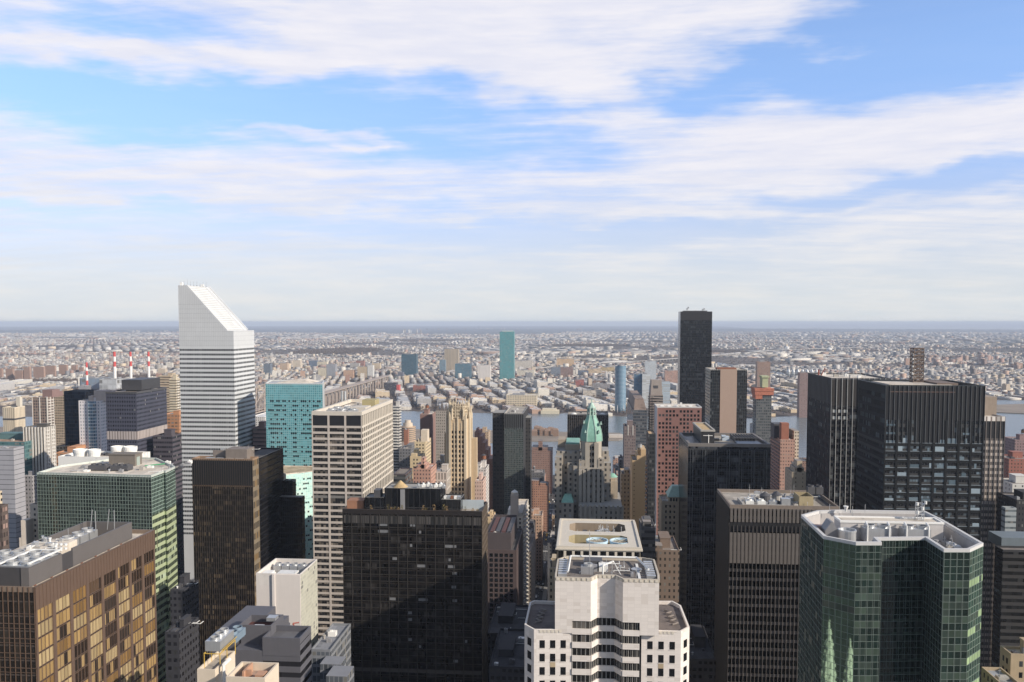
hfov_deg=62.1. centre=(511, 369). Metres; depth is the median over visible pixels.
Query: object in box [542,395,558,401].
warehouse
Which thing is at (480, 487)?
apartment block
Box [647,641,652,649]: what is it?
window
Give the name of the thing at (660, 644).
window
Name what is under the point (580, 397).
warehouse
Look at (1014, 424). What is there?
water
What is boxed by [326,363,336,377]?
apartment tower
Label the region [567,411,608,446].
office tower
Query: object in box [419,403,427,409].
warehouse
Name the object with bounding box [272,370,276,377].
house block
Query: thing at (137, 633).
window
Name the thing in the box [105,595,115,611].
window
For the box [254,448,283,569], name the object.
office block
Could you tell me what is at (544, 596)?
pavement
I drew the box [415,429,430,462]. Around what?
apartment tower
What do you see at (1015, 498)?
office block
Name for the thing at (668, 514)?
hotel tower
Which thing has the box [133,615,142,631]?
window
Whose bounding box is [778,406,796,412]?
warehouse
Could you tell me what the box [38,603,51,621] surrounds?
window
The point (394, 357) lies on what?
road viaduct
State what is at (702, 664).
block
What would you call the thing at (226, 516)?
office tower
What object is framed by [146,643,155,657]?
window
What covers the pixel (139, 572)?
window
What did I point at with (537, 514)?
apartment block
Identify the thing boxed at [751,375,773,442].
construction tower
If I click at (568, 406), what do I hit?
warehouse
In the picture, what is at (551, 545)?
street block
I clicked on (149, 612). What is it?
window
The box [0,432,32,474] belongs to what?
office block
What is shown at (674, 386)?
warehouse
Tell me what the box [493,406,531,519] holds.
office tower
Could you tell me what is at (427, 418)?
apartment tower
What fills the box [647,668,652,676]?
window
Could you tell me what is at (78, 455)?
roof plant building
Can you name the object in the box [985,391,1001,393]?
warehouse
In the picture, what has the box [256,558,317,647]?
office block
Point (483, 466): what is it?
apartment block
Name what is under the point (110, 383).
power station
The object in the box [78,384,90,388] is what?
warehouse
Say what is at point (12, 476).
office tower
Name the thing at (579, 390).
warehouse
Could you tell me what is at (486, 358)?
road viaduct
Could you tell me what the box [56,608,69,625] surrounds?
window
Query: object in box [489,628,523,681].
block
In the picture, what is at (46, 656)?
window
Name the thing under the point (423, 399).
warehouse
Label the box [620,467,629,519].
hotel block
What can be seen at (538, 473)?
street block
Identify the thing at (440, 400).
warehouse
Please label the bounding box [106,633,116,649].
window
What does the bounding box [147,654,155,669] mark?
window
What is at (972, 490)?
window
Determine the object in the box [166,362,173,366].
house block
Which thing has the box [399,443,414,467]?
apartment block
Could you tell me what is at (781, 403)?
warehouse
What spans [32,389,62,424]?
apartment tower
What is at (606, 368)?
warehouse
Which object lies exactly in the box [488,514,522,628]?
office block
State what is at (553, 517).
street block
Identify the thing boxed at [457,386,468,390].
warehouse
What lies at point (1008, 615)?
office block
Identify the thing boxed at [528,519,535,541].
apartment block
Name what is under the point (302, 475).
office block
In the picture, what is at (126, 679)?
window
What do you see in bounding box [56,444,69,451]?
apartment block
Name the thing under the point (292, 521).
office block
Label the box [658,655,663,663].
window
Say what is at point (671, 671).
window
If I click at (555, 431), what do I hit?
ruined block
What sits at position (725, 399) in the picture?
hotel tower
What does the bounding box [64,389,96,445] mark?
office tower
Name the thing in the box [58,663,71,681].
window
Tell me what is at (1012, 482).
apartment block
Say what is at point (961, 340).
city buildings
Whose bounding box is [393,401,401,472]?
apartment tower
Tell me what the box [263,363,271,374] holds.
apartment tower
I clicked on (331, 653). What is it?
office block
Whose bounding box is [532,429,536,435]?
ruined block
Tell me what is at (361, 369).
apartment tower
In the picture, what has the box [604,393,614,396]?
warehouse
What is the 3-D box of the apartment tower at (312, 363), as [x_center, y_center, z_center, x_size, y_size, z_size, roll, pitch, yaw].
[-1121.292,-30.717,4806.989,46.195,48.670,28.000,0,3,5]
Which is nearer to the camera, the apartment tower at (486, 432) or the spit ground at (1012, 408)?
the apartment tower at (486, 432)
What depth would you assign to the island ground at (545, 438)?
1918.72 m
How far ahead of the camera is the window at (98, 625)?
247.81 m
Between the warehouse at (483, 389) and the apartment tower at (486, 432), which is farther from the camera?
the warehouse at (483, 389)
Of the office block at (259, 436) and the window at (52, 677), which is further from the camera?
the office block at (259, 436)
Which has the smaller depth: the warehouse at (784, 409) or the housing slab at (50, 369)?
the warehouse at (784, 409)
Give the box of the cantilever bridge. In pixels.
[255,375,390,414]
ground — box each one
[0,326,1023,600]
[0,427,622,445]
[996,404,1023,413]
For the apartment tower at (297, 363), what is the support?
on the ground at (564, 410)
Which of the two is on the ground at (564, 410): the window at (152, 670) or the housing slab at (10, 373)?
the housing slab at (10, 373)
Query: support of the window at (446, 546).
in the office tower at (415, 592)
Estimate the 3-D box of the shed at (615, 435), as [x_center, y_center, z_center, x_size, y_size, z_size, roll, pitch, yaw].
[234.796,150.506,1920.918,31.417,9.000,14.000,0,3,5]
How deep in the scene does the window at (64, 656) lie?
232.57 m
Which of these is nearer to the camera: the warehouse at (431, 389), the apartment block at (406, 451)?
the apartment block at (406, 451)
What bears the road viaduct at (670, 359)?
on the ground at (564, 410)
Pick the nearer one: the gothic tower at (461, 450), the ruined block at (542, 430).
the gothic tower at (461, 450)
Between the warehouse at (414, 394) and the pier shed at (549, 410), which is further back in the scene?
the warehouse at (414, 394)
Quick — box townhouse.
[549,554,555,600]
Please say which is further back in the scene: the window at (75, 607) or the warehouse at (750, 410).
the warehouse at (750, 410)
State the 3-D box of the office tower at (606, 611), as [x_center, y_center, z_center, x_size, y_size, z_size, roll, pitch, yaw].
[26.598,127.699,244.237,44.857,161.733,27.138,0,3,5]
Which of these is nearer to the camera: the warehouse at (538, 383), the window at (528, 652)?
the window at (528, 652)
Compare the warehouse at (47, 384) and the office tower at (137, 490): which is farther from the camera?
the warehouse at (47, 384)
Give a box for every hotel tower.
[436,402,446,461]
[555,399,623,553]
[658,484,678,545]
[705,367,746,432]
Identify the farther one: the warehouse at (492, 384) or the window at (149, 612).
the warehouse at (492, 384)
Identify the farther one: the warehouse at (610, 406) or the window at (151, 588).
the warehouse at (610, 406)
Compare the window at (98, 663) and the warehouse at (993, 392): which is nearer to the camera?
the window at (98, 663)
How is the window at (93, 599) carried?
in the office tower at (78, 603)
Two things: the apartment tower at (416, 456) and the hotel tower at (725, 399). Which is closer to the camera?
the apartment tower at (416, 456)
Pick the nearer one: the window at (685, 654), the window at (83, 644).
the window at (685, 654)
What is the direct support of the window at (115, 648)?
in the office tower at (78, 603)
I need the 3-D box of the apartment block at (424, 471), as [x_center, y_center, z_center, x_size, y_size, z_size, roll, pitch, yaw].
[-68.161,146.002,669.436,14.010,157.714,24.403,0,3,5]
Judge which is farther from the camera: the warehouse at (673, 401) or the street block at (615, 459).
the warehouse at (673, 401)
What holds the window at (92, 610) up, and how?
in the office tower at (78, 603)
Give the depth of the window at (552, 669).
229.75 m
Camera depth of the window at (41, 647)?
224.70 m
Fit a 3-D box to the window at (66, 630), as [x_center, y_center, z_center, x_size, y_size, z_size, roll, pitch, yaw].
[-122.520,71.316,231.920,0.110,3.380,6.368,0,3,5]
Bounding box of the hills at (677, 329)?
[450,329,851,330]
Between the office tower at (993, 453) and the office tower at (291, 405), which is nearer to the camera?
the office tower at (993, 453)
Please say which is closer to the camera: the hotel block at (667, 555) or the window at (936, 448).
the window at (936, 448)
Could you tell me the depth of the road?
956.06 m
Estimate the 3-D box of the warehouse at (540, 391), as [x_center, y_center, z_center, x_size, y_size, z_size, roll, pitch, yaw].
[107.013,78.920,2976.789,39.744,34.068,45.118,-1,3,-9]
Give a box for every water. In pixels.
[0,400,1023,474]
[712,324,1023,329]
[717,362,794,375]
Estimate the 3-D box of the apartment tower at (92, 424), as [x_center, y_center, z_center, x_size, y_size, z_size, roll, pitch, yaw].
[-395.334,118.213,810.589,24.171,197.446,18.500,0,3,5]
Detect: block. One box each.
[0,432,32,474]
[0,504,8,549]
[19,502,38,546]
[25,471,37,517]
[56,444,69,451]
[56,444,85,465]
[165,614,203,681]
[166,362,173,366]
[167,410,180,432]
[170,572,200,665]
[197,625,245,681]
[209,605,311,681]
[226,661,278,681]
[253,421,266,449]
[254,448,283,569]
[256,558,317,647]
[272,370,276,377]
[279,479,305,558]
[283,465,312,558]
[311,623,353,681]
[385,381,400,393]
[393,468,412,482]
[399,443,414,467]
[401,420,415,441]
[404,375,408,382]
[413,456,436,482]
[436,454,444,468]
[436,463,450,493]
[439,359,445,372]
[455,363,471,378]
[475,472,485,500]
[478,454,488,511]
[488,510,494,526]
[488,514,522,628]
[488,602,528,681]
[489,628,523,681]
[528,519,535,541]
[528,530,534,604]
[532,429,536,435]
[532,440,552,493]
[532,466,544,480]
[532,478,548,531]
[532,508,542,579]
[536,426,541,434]
[540,427,544,435]
[544,429,550,435]
[547,378,552,383]
[547,534,554,600]
[550,525,554,537]
[551,366,560,373]
[552,509,554,529]
[553,428,558,435]
[555,518,642,681]
[561,366,572,376]
[587,377,591,385]
[613,455,622,463]
[618,454,622,492]
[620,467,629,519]
[639,515,655,681]
[655,531,681,603]
[664,370,677,382]
[689,624,715,681]
[798,457,805,470]
[904,358,909,364]
[981,667,1017,681]
[984,377,989,383]
[988,531,1023,666]
[996,489,1023,545]
[997,379,1005,386]
[1000,637,1023,681]
[1001,506,1015,530]
[1002,383,1009,391]
[1003,473,1023,491]
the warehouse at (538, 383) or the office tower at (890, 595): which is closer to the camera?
the office tower at (890, 595)
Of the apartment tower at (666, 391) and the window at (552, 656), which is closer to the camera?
the window at (552, 656)
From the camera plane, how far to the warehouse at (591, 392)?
2972.60 m
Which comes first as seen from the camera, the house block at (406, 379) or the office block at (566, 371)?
the house block at (406, 379)
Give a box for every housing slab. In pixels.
[0,367,3,377]
[6,368,14,379]
[15,369,23,378]
[24,366,31,378]
[33,366,45,377]
[45,365,56,376]
[59,364,67,374]
[71,364,77,369]
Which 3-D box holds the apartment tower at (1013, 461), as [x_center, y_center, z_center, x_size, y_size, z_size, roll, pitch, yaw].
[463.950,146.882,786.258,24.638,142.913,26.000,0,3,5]
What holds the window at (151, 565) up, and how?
in the office tower at (78, 603)
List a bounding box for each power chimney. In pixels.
[85,362,87,384]
[113,352,116,377]
[129,352,131,378]
[147,352,149,376]
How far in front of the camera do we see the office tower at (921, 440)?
412.65 m
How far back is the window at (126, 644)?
263.60 m
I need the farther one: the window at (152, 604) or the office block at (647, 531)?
the office block at (647, 531)
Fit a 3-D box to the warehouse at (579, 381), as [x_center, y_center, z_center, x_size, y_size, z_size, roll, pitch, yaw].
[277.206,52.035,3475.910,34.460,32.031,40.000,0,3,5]
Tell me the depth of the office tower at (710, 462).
478.61 m
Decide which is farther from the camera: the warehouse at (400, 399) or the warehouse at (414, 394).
the warehouse at (414, 394)
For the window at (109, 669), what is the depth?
255.86 m
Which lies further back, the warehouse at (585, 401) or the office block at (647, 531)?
the warehouse at (585, 401)
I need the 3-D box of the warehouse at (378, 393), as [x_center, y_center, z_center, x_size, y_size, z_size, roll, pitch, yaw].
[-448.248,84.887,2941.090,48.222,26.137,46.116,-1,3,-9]
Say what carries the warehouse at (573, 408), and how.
on the ground at (564, 410)
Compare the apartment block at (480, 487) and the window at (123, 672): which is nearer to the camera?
the window at (123, 672)
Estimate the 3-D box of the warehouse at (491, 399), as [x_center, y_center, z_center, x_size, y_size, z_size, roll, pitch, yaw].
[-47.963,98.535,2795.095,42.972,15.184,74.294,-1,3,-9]
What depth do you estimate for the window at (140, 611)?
271.24 m
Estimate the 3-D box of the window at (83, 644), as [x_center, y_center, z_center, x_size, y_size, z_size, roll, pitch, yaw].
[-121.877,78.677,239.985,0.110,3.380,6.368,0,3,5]
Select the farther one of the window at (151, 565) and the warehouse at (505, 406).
the warehouse at (505, 406)
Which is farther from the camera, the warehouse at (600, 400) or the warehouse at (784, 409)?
the warehouse at (600, 400)
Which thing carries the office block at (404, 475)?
on the ground at (564, 410)
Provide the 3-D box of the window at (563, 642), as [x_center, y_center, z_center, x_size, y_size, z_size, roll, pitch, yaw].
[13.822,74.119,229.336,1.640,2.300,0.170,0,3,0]
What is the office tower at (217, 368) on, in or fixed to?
on the ground at (564, 410)
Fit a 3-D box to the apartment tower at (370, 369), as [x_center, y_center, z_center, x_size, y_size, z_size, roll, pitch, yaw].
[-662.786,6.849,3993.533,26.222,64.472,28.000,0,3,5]
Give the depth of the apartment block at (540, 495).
1061.66 m
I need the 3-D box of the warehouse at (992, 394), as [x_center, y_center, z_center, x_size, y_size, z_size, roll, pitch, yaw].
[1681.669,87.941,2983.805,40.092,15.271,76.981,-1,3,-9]
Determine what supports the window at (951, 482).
in the office tower at (921, 440)
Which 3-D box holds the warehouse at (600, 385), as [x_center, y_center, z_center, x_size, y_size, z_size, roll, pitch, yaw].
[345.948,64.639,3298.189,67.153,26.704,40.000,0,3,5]
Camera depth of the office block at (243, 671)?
221.79 m
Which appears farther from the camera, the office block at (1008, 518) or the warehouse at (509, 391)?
the warehouse at (509, 391)
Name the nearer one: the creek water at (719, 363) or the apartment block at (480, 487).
the apartment block at (480, 487)
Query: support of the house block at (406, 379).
on the ground at (564, 410)
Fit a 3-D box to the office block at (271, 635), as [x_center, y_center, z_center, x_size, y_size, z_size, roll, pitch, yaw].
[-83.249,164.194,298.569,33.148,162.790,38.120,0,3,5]
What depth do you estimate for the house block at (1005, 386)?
3131.79 m
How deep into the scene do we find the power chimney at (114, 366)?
3344.07 m
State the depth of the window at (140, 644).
271.96 m
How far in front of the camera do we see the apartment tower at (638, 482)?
620.63 m
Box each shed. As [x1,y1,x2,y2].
[541,408,558,413]
[609,434,622,437]
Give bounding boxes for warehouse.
[0,382,14,390]
[6,379,32,384]
[20,395,36,400]
[39,383,55,386]
[42,386,64,390]
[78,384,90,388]
[158,368,167,372]
[375,390,389,396]
[390,379,402,386]
[396,397,409,403]
[400,404,411,409]
[412,392,423,397]
[413,384,425,390]
[416,396,430,406]
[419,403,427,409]
[425,385,435,394]
[432,395,445,402]
[436,398,445,403]
[439,385,451,389]
[446,390,457,397]
[456,400,472,408]
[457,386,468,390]
[468,378,476,386]
[469,394,484,401]
[471,397,486,402]
[476,402,489,405]
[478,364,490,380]
[481,387,490,391]
[481,392,496,398]
[487,382,497,386]
[487,405,498,411]
[489,397,505,402]
[502,405,513,409]
[505,389,519,397]
[506,393,537,405]
[515,360,532,369]
[517,369,534,375]
[523,404,541,413]
[534,380,547,387]
[536,387,548,396]
[538,401,553,407]
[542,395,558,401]
[554,391,564,396]
[557,358,573,366]
[558,400,572,406]
[560,394,574,399]
[564,403,580,409]
[570,406,586,410]
[574,388,585,392]
[574,395,596,398]
[576,378,583,386]
[578,370,588,374]
[582,397,594,407]
[583,389,601,396]
[588,368,601,373]
[588,402,607,410]
[592,383,609,389]
[593,380,605,383]
[594,399,612,403]
[601,366,614,370]
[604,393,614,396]
[608,404,614,410]
[626,389,633,397]
[670,382,677,390]
[670,390,676,394]
[670,398,676,403]
[747,408,775,415]
[771,404,787,409]
[772,402,791,404]
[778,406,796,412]
[780,389,796,393]
[781,382,796,388]
[781,396,794,402]
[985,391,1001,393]
[985,392,1003,395]
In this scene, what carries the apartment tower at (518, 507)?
on the ground at (564, 410)
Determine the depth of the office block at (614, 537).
350.29 m
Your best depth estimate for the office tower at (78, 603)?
243.51 m
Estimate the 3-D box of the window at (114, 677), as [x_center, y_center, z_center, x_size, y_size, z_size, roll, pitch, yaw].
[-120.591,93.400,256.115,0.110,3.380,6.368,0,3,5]
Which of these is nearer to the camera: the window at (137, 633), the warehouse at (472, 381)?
the window at (137, 633)
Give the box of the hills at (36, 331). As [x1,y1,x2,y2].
[0,329,605,332]
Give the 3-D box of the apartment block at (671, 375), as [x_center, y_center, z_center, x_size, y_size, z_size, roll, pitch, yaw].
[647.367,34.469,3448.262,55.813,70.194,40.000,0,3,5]
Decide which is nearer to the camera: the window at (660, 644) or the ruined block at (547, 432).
the window at (660, 644)
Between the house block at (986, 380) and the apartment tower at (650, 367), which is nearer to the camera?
the apartment tower at (650, 367)
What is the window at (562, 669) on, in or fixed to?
in the office tower at (606, 611)
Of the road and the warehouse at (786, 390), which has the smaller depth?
the road
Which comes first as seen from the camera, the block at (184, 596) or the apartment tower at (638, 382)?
the block at (184, 596)
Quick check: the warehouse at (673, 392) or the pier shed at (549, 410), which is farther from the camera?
the warehouse at (673, 392)
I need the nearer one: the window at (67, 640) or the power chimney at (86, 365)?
the window at (67, 640)
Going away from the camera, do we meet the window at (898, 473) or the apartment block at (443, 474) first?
the window at (898, 473)
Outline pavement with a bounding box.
[542,563,547,600]
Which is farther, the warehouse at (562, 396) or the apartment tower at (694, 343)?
the warehouse at (562, 396)
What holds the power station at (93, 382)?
on the ground at (564, 410)
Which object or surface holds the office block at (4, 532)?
on the ground at (564, 410)
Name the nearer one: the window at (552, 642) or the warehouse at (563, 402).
the window at (552, 642)
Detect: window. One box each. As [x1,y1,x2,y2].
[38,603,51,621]
[38,617,52,636]
[38,632,52,651]
[39,646,53,666]
[39,660,53,680]
[43,675,53,681]
[56,594,68,611]
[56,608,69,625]
[57,622,69,640]
[57,636,70,654]
[58,649,70,668]
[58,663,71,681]
[73,585,85,602]
[73,599,85,615]
[74,612,85,629]
[74,625,86,643]
[75,639,86,657]
[75,653,87,671]
[75,666,87,681]
[89,577,100,593]
[89,590,100,606]
[90,604,101,620]
[90,616,101,633]
[90,629,101,646]
[91,643,102,660]
[91,655,102,673]
[92,668,102,681]
[104,570,114,585]
[104,583,115,598]
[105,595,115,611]
[105,608,115,624]
[105,621,116,636]
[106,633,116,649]
[106,646,116,662]
[106,658,117,675]
[107,670,117,681]
[118,563,128,577]
[118,575,128,589]
[119,587,128,602]
[119,600,129,615]
[119,612,129,627]
[120,624,129,640]
[120,637,130,652]
[120,648,130,664]
[121,661,130,677]
[121,673,130,681]
[131,556,140,570]
[132,568,141,582]
[132,580,141,594]
[132,592,141,606]
[133,604,142,618]
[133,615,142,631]
[133,628,142,643]
[134,640,142,655]
[134,651,143,667]
[134,663,143,679]
[144,550,152,563]
[144,561,153,574]
[145,573,153,586]
[145,585,153,598]
[145,596,154,610]
[145,607,154,622]
[146,619,154,634]
[146,631,154,646]
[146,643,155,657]
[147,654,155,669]
[147,665,155,681]
[445,545,455,547]
[527,637,530,645]
[527,650,530,658]
[527,663,530,672]
[539,640,544,648]
[539,654,544,661]
[539,667,544,675]
[550,640,555,648]
[550,654,554,661]
[550,667,555,675]
[560,640,565,648]
[560,654,565,661]
[560,667,565,675]
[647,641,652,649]
[647,655,652,662]
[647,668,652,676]
[658,454,677,507]
[658,641,663,649]
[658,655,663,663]
[658,668,663,676]
[669,642,674,649]
[669,655,674,663]
[669,669,674,676]
[683,652,686,661]
[683,666,686,674]
[897,472,906,475]
[935,447,943,450]
[948,438,955,442]
[949,480,955,484]
[971,489,979,492]
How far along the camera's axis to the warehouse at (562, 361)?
4792.81 m
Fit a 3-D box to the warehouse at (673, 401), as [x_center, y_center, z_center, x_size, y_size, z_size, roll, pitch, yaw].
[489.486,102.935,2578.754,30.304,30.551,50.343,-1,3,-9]
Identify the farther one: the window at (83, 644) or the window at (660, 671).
the window at (83, 644)
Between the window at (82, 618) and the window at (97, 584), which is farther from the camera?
the window at (97, 584)
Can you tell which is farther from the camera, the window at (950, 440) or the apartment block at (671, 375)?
the apartment block at (671, 375)
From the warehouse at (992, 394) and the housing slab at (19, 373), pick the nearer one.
the warehouse at (992, 394)
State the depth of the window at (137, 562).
269.91 m
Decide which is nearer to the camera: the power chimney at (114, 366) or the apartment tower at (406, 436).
the apartment tower at (406, 436)
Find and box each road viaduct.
[268,354,555,358]
[438,342,528,374]
[536,347,1023,369]
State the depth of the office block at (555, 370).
4127.28 m
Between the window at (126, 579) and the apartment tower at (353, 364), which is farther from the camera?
the apartment tower at (353, 364)
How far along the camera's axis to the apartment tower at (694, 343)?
1183.79 m
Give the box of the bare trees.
[0,338,1023,414]
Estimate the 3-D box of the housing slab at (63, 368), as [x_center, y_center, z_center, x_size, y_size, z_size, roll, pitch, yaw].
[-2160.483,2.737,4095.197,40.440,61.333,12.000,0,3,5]
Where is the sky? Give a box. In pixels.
[0,0,1023,326]
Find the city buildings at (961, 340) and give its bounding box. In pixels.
[0,327,1023,412]
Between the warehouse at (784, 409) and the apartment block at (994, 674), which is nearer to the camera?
the apartment block at (994, 674)
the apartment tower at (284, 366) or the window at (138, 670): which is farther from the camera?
the apartment tower at (284, 366)
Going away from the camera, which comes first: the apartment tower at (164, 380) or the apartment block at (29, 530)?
the apartment block at (29, 530)
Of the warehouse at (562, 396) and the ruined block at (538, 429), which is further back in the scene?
the warehouse at (562, 396)
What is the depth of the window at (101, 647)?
248.41 m
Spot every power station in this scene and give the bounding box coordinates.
[80,377,110,389]
[99,378,122,389]
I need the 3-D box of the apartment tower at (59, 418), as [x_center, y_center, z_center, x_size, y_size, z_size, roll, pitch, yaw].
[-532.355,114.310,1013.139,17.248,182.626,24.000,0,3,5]
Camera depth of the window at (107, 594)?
254.55 m
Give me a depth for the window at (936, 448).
411.77 m
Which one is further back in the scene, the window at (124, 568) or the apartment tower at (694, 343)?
the apartment tower at (694, 343)
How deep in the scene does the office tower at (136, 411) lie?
634.22 m
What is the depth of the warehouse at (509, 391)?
2821.82 m
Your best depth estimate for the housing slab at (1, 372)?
3876.51 m
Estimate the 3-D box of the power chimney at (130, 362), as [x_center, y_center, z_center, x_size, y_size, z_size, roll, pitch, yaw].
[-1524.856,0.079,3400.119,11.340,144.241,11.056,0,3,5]
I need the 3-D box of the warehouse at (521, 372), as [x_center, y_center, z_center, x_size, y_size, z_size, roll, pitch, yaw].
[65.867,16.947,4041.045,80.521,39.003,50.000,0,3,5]
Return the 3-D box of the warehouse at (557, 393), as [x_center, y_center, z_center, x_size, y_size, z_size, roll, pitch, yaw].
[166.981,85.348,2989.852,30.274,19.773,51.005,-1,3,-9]
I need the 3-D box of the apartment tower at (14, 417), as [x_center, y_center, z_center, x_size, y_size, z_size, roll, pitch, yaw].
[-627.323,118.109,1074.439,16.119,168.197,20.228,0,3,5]
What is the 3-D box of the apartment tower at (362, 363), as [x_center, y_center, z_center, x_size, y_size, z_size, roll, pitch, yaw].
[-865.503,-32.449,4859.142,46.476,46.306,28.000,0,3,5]
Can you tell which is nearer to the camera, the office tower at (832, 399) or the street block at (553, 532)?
the office tower at (832, 399)
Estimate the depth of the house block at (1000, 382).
3368.91 m
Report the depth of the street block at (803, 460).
1259.34 m
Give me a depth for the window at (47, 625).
224.26 m
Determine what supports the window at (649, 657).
in the office tower at (606, 611)
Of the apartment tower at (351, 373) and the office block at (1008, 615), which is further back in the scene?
the apartment tower at (351, 373)
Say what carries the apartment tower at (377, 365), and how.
on the ground at (564, 410)
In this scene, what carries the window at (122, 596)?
in the office tower at (78, 603)
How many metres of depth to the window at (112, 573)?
254.77 m
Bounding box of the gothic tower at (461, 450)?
[444,397,477,499]
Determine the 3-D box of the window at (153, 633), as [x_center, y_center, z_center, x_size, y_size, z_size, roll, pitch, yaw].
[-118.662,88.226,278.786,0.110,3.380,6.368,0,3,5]
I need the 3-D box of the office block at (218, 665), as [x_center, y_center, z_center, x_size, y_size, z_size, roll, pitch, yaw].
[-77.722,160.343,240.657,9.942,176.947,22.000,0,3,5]
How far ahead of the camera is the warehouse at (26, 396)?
2855.80 m
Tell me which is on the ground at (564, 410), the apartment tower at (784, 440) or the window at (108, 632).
the apartment tower at (784, 440)
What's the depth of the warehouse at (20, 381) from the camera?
3535.56 m
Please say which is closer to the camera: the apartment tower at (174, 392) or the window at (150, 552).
the window at (150, 552)
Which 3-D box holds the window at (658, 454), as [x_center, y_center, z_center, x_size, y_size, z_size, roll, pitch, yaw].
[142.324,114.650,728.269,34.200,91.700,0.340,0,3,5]
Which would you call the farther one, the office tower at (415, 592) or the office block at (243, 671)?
the office tower at (415, 592)
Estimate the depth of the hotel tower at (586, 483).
561.73 m
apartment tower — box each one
[3,397,25,431]
[23,423,56,473]
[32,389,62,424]
[54,389,72,445]
[79,390,111,450]
[158,373,178,412]
[169,374,180,411]
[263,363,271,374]
[280,362,288,370]
[293,359,301,367]
[309,360,317,367]
[317,361,327,365]
[318,367,325,377]
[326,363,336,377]
[343,369,354,377]
[350,362,359,367]
[356,360,364,365]
[357,366,366,377]
[367,364,373,377]
[372,362,380,368]
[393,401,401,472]
[404,428,408,444]
[410,448,424,473]
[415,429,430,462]
[420,404,435,462]
[475,427,492,511]
[482,427,489,445]
[507,489,528,604]
[615,363,625,412]
[623,420,635,468]
[630,442,646,533]
[634,373,641,395]
[642,373,649,408]
[645,360,655,378]
[648,379,662,430]
[662,380,669,403]
[677,307,711,421]
[750,423,753,432]
[755,360,769,386]
[769,422,798,489]
[785,459,805,489]
[797,371,807,417]
[1004,429,1023,454]
[1004,451,1023,477]
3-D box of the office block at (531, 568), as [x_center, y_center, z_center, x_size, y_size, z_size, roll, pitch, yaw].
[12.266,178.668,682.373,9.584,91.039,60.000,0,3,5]
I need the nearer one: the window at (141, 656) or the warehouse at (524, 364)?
the window at (141, 656)
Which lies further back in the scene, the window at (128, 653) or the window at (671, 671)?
the window at (128, 653)
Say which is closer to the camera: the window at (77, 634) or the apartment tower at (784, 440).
the window at (77, 634)
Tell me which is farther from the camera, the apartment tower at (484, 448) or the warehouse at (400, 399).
the warehouse at (400, 399)
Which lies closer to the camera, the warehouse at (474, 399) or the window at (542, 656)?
the window at (542, 656)
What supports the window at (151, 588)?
in the office tower at (78, 603)
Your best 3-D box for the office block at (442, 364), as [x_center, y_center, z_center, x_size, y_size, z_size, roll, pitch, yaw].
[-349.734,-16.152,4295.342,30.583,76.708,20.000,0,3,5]
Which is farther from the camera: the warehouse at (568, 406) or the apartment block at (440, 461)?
the warehouse at (568, 406)
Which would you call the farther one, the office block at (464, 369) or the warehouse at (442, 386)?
the office block at (464, 369)
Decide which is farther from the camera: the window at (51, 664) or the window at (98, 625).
the window at (98, 625)
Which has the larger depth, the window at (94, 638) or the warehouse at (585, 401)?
the warehouse at (585, 401)
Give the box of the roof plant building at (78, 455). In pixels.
[58,445,149,465]
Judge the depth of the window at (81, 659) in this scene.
240.48 m
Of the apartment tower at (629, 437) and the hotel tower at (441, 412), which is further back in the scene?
the hotel tower at (441, 412)
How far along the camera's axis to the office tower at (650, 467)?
689.37 m
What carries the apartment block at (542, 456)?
on the ground at (564, 410)
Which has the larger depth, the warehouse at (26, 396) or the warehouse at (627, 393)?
the warehouse at (627, 393)
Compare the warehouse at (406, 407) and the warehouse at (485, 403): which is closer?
the warehouse at (406, 407)
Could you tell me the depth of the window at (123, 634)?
263.02 m
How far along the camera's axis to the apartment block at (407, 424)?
1853.76 m
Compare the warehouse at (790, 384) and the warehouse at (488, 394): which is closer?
the warehouse at (488, 394)
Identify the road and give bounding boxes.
[535,480,554,600]
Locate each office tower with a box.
[0,446,25,550]
[0,509,157,681]
[37,452,192,681]
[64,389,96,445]
[106,377,166,457]
[153,428,183,583]
[178,281,255,579]
[192,446,259,664]
[266,379,324,465]
[311,391,392,639]
[342,480,487,681]
[401,353,417,375]
[444,348,458,370]
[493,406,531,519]
[500,331,514,378]
[524,532,688,681]
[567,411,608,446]
[627,390,646,514]
[646,430,654,524]
[654,402,701,534]
[678,422,770,650]
[714,484,838,681]
[798,501,983,681]
[806,368,890,509]
[855,348,985,540]
[979,395,1005,681]
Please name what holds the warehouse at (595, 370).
on the ground at (564, 410)
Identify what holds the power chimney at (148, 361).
on the ground at (564, 410)
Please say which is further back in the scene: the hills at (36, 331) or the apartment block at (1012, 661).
the hills at (36, 331)
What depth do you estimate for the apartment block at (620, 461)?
952.38 m
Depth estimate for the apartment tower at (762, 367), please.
2304.09 m
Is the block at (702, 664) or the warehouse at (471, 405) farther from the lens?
the warehouse at (471, 405)
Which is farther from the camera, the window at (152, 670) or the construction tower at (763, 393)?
the construction tower at (763, 393)
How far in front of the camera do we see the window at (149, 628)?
278.82 m
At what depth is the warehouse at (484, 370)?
3744.79 m

